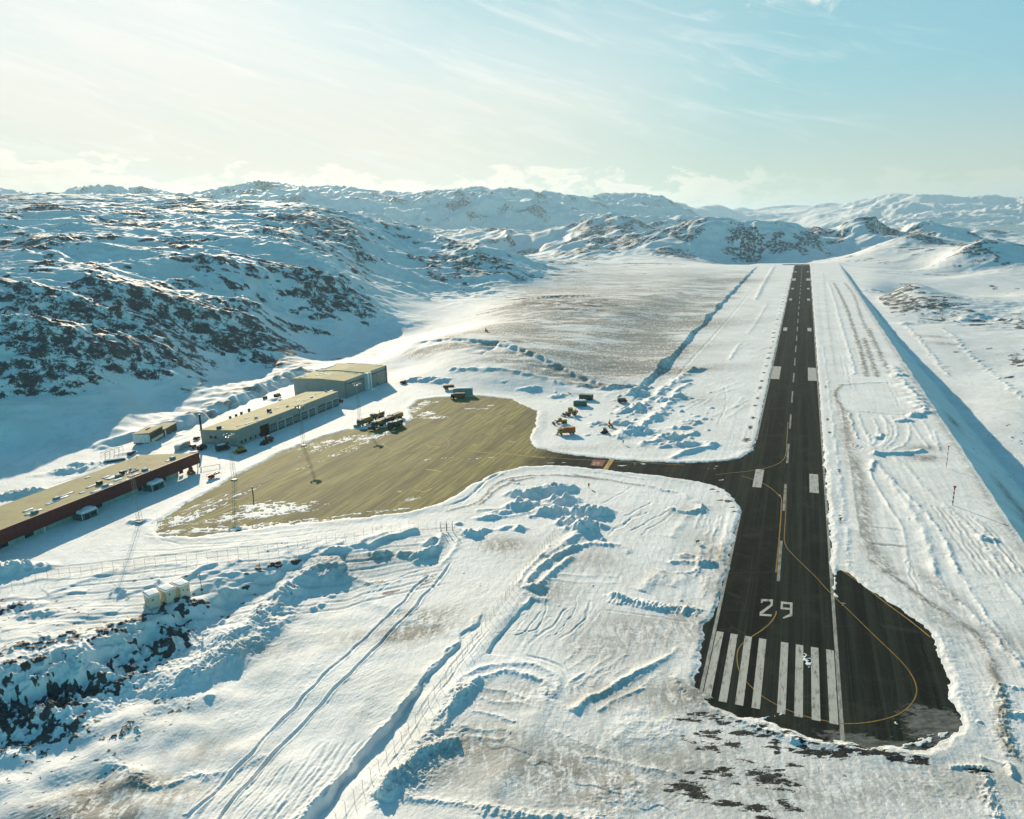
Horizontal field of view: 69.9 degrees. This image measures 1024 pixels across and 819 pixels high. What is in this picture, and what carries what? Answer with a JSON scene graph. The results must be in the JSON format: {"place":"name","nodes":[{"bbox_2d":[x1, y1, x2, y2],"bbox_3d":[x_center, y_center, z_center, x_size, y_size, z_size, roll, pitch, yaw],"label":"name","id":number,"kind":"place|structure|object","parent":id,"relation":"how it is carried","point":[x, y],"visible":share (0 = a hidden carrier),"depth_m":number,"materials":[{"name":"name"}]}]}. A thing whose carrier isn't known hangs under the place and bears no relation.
{"place":"outdoors","nodes":[
{"label":"outdoors","id":0,"kind":"place"},
{"bbox_2d":[198,390,338,446],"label":"garage building","id":1,"kind":"structure","parent":0,"point":[248,427],"depth_m":404.08,"materials":[{"name":"metal"}]},
{"bbox_2d":[260,423,269,436],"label":"roller door","id":2,"kind":"structure","parent":1,"relation":"in","point":[264,429],"depth_m":394.12,"materials":[{"name":"grey metal"}]},
{"bbox_2d":[269,422,276,432],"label":"roller door","id":3,"kind":"structure","parent":1,"relation":"in","point":[272,427],"depth_m":400.27,"materials":[{"name":"metal"}]},
{"bbox_2d":[277,419,285,429],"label":"roller door","id":4,"kind":"structure","parent":1,"relation":"in","point":[281,424],"depth_m":406.78,"materials":[{"name":"white metal"}]},
{"bbox_2d":[285,416,292,426],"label":"roller door","id":5,"kind":"structure","parent":1,"relation":"in","point":[289,420],"depth_m":412.88,"materials":[{"name":"white metal"}]},
{"bbox_2d":[293,413,300,423],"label":"roller door","id":6,"kind":"structure","parent":1,"relation":"in","point":[296,418],"depth_m":418.72,"materials":[{"name":"metal"}]},
{"bbox_2d":[300,410,308,420],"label":"roller door","id":7,"kind":"structure","parent":1,"relation":"in","point":[304,415],"depth_m":425.52,"materials":[{"name":"white metal"}]},
{"bbox_2d":[308,407,315,416],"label":"roller door","id":8,"kind":"structure","parent":1,"relation":"in","point":[312,411],"depth_m":432.06,"materials":[{"name":"white metal"}]},
{"bbox_2d":[318,403,325,412],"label":"roller door","id":9,"kind":"structure","parent":1,"relation":"in","point":[321,408],"depth_m":440.47,"materials":[{"name":"metal"}]},
{"bbox_2d":[325,400,332,410],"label":"roller door","id":10,"kind":"structure","parent":1,"relation":"in","point":[328,404],"depth_m":447.08,"materials":[{"name":"white metal"}]},
{"bbox_2d":[332,398,338,407],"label":"roller door","id":11,"kind":"structure","parent":1,"relation":"in","point":[335,402],"depth_m":453.57,"materials":[{"name":"white metal"}]},
{"bbox_2d":[0,195,1023,818],"bbox_3d":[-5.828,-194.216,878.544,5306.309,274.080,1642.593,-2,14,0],"label":"snow ground","id":12,"kind":"structure","parent":0,"point":[288,671],"depth_m":259.11,"materials":[{"name":"white snow"}]},
{"bbox_2d":[0,452,199,549],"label":"terminal building","id":13,"kind":"structure","parent":12,"relation":"on","point":[84,497],"depth_m":294.71,"materials":[{"name":"red metal"}]},
{"bbox_2d":[0,542,8,548],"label":"window","id":14,"kind":"structure","parent":13,"relation":"in","point":[5,544],"depth_m":261.35,"materials":[{"name":"black glass"}]},
{"bbox_2d":[24,531,34,538],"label":"window","id":15,"kind":"structure","parent":13,"relation":"in","point":[32,533],"depth_m":269.72,"materials":[{"name":"black glass"}]},
{"bbox_2d":[104,458,113,462],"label":"cargo sledge","id":16,"kind":"object","parent":12,"relation":"on","point":[108,460],"visible":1,"depth_m":356.82,"materials":[{"name":"metal"}]},
{"bbox_2d":[100,446,121,456],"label":"steel rack","id":17,"kind":"object","parent":12,"relation":"on","point":[116,447],"visible":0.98,"depth_m":365.53,"materials":[{"name":"white metal"}]},
{"bbox_2d":[113,457,125,461],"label":"cargo sledge","id":18,"kind":"object","parent":12,"relation":"on","point":[119,459],"visible":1,"depth_m":358.92,"materials":[{"name":"metal"}]},
{"bbox_2d":[127,450,135,455],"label":"grey box","id":19,"kind":"object","parent":12,"relation":"on","point":[129,453],"visible":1,"depth_m":367.11,"materials":[{"name":"metal"}]},
{"bbox_2d":[124,468,143,523],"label":"floodlight mast","id":20,"kind":"object","parent":12,"relation":"on","point":[131,472],"visible":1,"depth_m":277.62,"materials":[{"name":"metal"}]},
{"bbox_2d":[131,425,163,443],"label":"equipment shed","id":21,"kind":"structure","parent":12,"relation":"on","point":[150,434],"depth_m":385.75,"materials":[{"name":"white metal"}]},
{"bbox_2d":[151,429,161,438],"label":"door","id":22,"kind":"structure","parent":21,"relation":"in","point":[158,432],"depth_m":390.48,"materials":[{"name":"metal"}]},
{"bbox_2d":[142,588,160,609],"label":"cabin","id":23,"kind":"object","parent":12,"relation":"on","point":[152,598],"visible":1,"depth_m":218.52,"materials":[{"name":"white metal"}]},
{"bbox_2d":[156,583,176,604],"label":"cabin","id":24,"kind":"object","parent":12,"relation":"on","point":[167,591],"visible":0.99,"depth_m":221.49,"materials":[{"name":"white metal"}]},
{"bbox_2d":[158,422,176,436],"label":"storage shed","id":25,"kind":"structure","parent":12,"relation":"on","point":[169,427],"depth_m":404.62,"materials":[{"name":"beige metal"}]},
{"bbox_2d":[171,578,190,597],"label":"cabin","id":26,"kind":"object","parent":12,"relation":"on","point":[182,588],"visible":0.99,"depth_m":224.16,"materials":[{"name":"white metal"}]},
{"bbox_2d":[174,441,189,450],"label":"white container","id":27,"kind":"object","parent":12,"relation":"on","point":[181,446],"visible":0.95,"depth_m":374.25,"materials":[{"name":"metal"}]},
{"bbox_2d":[187,466,195,474],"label":"snow machine","id":28,"kind":"object","parent":12,"relation":"on","point":[190,470],"visible":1,"depth_m":335.62,"materials":[{"name":"metal"}]},
{"bbox_2d":[196,444,207,450],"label":"parked car","id":29,"kind":"object","parent":12,"relation":"on","point":[201,446],"visible":1,"depth_m":371.73,"materials":[{"name":"metal"}]},
{"bbox_2d":[206,470,219,478],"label":"luggage loader","id":30,"kind":"object","parent":12,"relation":"on","point":[211,475],"visible":1,"depth_m":329.29,"materials":[{"name":"white metal"}]},
{"bbox_2d":[0,523,436,592],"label":"wire fence","id":31,"kind":"object","parent":12,"relation":"on","point":[227,552],"visible":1,"depth_m":247.50,"materials":[{"name":"metal"}]},
{"bbox_2d":[215,443,229,451],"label":"dark van","id":32,"kind":"object","parent":12,"relation":"on","point":[221,446],"visible":0.89,"depth_m":369.20,"materials":[{"name":"metal"}]},
{"bbox_2d":[233,445,246,453],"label":"snow machine","id":33,"kind":"object","parent":12,"relation":"on","point":[240,449],"visible":0.99,"depth_m":365.45,"materials":[{"name":"metal"}]},
{"bbox_2d":[259,435,273,444],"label":"wheel loader","id":34,"kind":"object","parent":12,"relation":"on","point":[268,438],"visible":1,"depth_m":380.17,"materials":[{"name":"metal"}]},
{"bbox_2d":[292,363,387,397],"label":"hangar","id":35,"kind":"structure","parent":12,"relation":"on","point":[341,378],"depth_m":490.08,"materials":[{"name":"metal"}]},
{"bbox_2d":[347,378,364,396],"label":"sliding door","id":36,"kind":"structure","parent":35,"relation":"in","point":[351,389],"depth_m":485.72,"materials":[{"name":"metal"}]},
{"bbox_2d":[371,369,385,387],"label":"sliding door","id":37,"kind":"structure","parent":35,"relation":"in","point":[379,377],"depth_m":510.77,"materials":[{"name":"metal"}]},
{"bbox_2d":[155,396,544,536],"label":"apron","id":38,"kind":"object","parent":12,"relation":"on","point":[392,471],"visible":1,"depth_m":335.27,"materials":[{"name":"concrete"}]},
{"bbox_2d":[223,433,237,480],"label":"floodlight mast","id":39,"kind":"object","parent":38,"relation":"on","point":[227,437],"visible":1,"depth_m":323.10,"materials":[{"name":"metal"}]},
{"bbox_2d":[295,405,306,445],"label":"floodlight mast","id":40,"kind":"object","parent":38,"relation":"on","point":[298,407],"visible":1,"depth_m":371.95,"materials":[{"name":"metal"}]},
{"bbox_2d":[387,418,402,428],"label":"snow truck","id":41,"kind":"object","parent":38,"relation":"on","point":[397,422],"visible":1,"depth_m":402.17,"materials":[{"name":"metal"}]},
{"bbox_2d":[450,392,464,398],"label":"box lorry","id":42,"kind":"object","parent":38,"relation":"on","point":[460,395],"visible":1,"depth_m":464.05,"materials":[{"name":"metal"}]},
{"bbox_2d":[352,383,361,418],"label":"floodlight mast","id":43,"kind":"object","parent":12,"relation":"on","point":[358,384],"visible":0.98,"depth_m":419.96,"materials":[{"name":"metal"}]},
{"bbox_2d":[353,416,372,427],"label":"snow truck","id":44,"kind":"object","parent":12,"relation":"on","point":[363,421],"visible":0.98,"depth_m":407.63,"materials":[{"name":"metal"}]},
{"bbox_2d":[368,418,385,429],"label":"snow truck","id":45,"kind":"object","parent":12,"relation":"on","point":[375,424],"visible":1,"depth_m":401.13,"materials":[{"name":"metal"}]},
{"bbox_2d":[370,410,384,419],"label":"snow truck","id":46,"kind":"object","parent":12,"relation":"on","point":[379,414],"visible":0.84,"depth_m":421.36,"materials":[{"name":"metal"}]},
{"bbox_2d":[381,415,395,424],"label":"snow truck","id":47,"kind":"object","parent":12,"relation":"on","point":[389,418],"visible":0.77,"depth_m":411.41,"materials":[{"name":"metal"}]},
{"bbox_2d":[387,411,402,420],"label":"snow truck","id":48,"kind":"object","parent":12,"relation":"on","point":[398,415],"visible":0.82,"depth_m":419.85,"materials":[{"name":"metal"}]},
{"bbox_2d":[333,516,562,818],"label":"wire fence","id":49,"kind":"object","parent":12,"relation":"on","point":[438,680],"visible":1,"depth_m":176.62,"materials":[{"name":"metal"}]},
{"bbox_2d":[443,384,455,389],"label":"trailer","id":50,"kind":"object","parent":12,"relation":"on","point":[445,387],"visible":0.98,"depth_m":489.46,"materials":[{"name":"metal"}]},
{"bbox_2d":[440,521,461,534],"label":"fence gate","id":51,"kind":"structure","parent":12,"relation":"on","point":[446,527],"depth_m":264.32,"materials":[{"name":"metal"}]},
{"bbox_2d":[453,387,472,395],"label":"long white container","id":52,"kind":"object","parent":12,"relation":"on","point":[468,391],"visible":0.85,"depth_m":471.69,"materials":[{"name":"metal"}]},
{"bbox_2d":[552,417,566,424],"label":"road grader","id":53,"kind":"object","parent":12,"relation":"on","point":[561,420],"visible":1,"depth_m":400.19,"materials":[{"name":"metal"}]},
{"bbox_2d":[557,426,575,434],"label":"box truck","id":54,"kind":"object","parent":12,"relation":"on","point":[570,430],"visible":1,"depth_m":379.35,"materials":[{"name":"metal"}]},
{"bbox_2d":[561,407,577,416],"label":"wheel loader","id":55,"kind":"object","parent":12,"relation":"on","point":[571,411],"visible":1,"depth_m":416.90,"materials":[{"name":"metal"}]},
{"bbox_2d":[573,399,586,406],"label":"green container","id":56,"kind":"object","parent":12,"relation":"on","point":[580,402],"visible":1,"depth_m":436.85,"materials":[{"name":"metal"}]},
{"bbox_2d":[579,393,592,400],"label":"dark container","id":57,"kind":"object","parent":12,"relation":"on","point":[585,396],"visible":0.88,"depth_m":451.43,"materials":[{"name":"grey metal"}]},
{"bbox_2d":[600,428,608,433],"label":"snow machine","id":58,"kind":"object","parent":12,"relation":"on","point":[605,431],"visible":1,"depth_m":380.02,"materials":[{"name":"metal"}]},
{"bbox_2d":[476,444,746,501],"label":"taxiway","id":59,"kind":"structure","parent":12,"relation":"on","point":[705,472],"depth_m":328.78,"materials":[{"name":"black asphalt"}]},
{"bbox_2d":[617,398,627,402],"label":"dark pickup","id":60,"kind":"object","parent":12,"relation":"on","point":[620,400],"visible":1,"depth_m":441.62,"materials":[{"name":"metal"}]},
{"bbox_2d":[693,264,962,776],"bbox_3d":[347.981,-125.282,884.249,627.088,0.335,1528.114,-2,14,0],"label":"runway","id":61,"kind":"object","parent":12,"relation":"on","point":[872,675],"visible":1,"depth_m":199.25,"materials":[{"name":"black asphalt"}]},
{"bbox_2d":[940,297,945,317],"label":"radio pylon","id":62,"kind":"object","parent":12,"relation":"on","point":[943,303],"visible":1,"depth_m":814.73,"materials":[{"name":"metal"}]},
{"bbox_2d":[952,486,956,504],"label":"marker pole","id":63,"kind":"object","parent":12,"relation":"on","point":[953,494],"visible":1,"depth_m":273.83,"materials":[{"name":"white metal"}]},
{"bbox_2d":[0,180,1023,233],"bbox_3d":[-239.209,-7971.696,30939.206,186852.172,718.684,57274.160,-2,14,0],"label":"mountains","id":64,"kind":"structure","parent":0,"point":[457,210],"depth_m":4623.74,"materials":[{"name":"white snow"}]},
{"bbox_2d":[0,192,1023,264],"bbox_3d":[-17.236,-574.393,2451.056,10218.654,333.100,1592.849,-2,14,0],"label":"hills","id":65,"kind":"structure","parent":0,"point":[615,237],"depth_m":2240.62,"materials":[{"name":"white snow"}]},
{"bbox_2d":[0,0,1023,208],"label":"sky","id":66,"kind":"structure","parent":0,"point":[731,104],"materials":[{"name":"blue"}]},
{"bbox_2d":[805,224,1023,233],"bbox_3d":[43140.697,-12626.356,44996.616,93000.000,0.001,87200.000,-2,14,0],"label":"sea","id":67,"kind":"structure","parent":0,"point":[1013,228],"depth_m":6563.16,"materials":[{"name":"teal liquid"}]}
]}

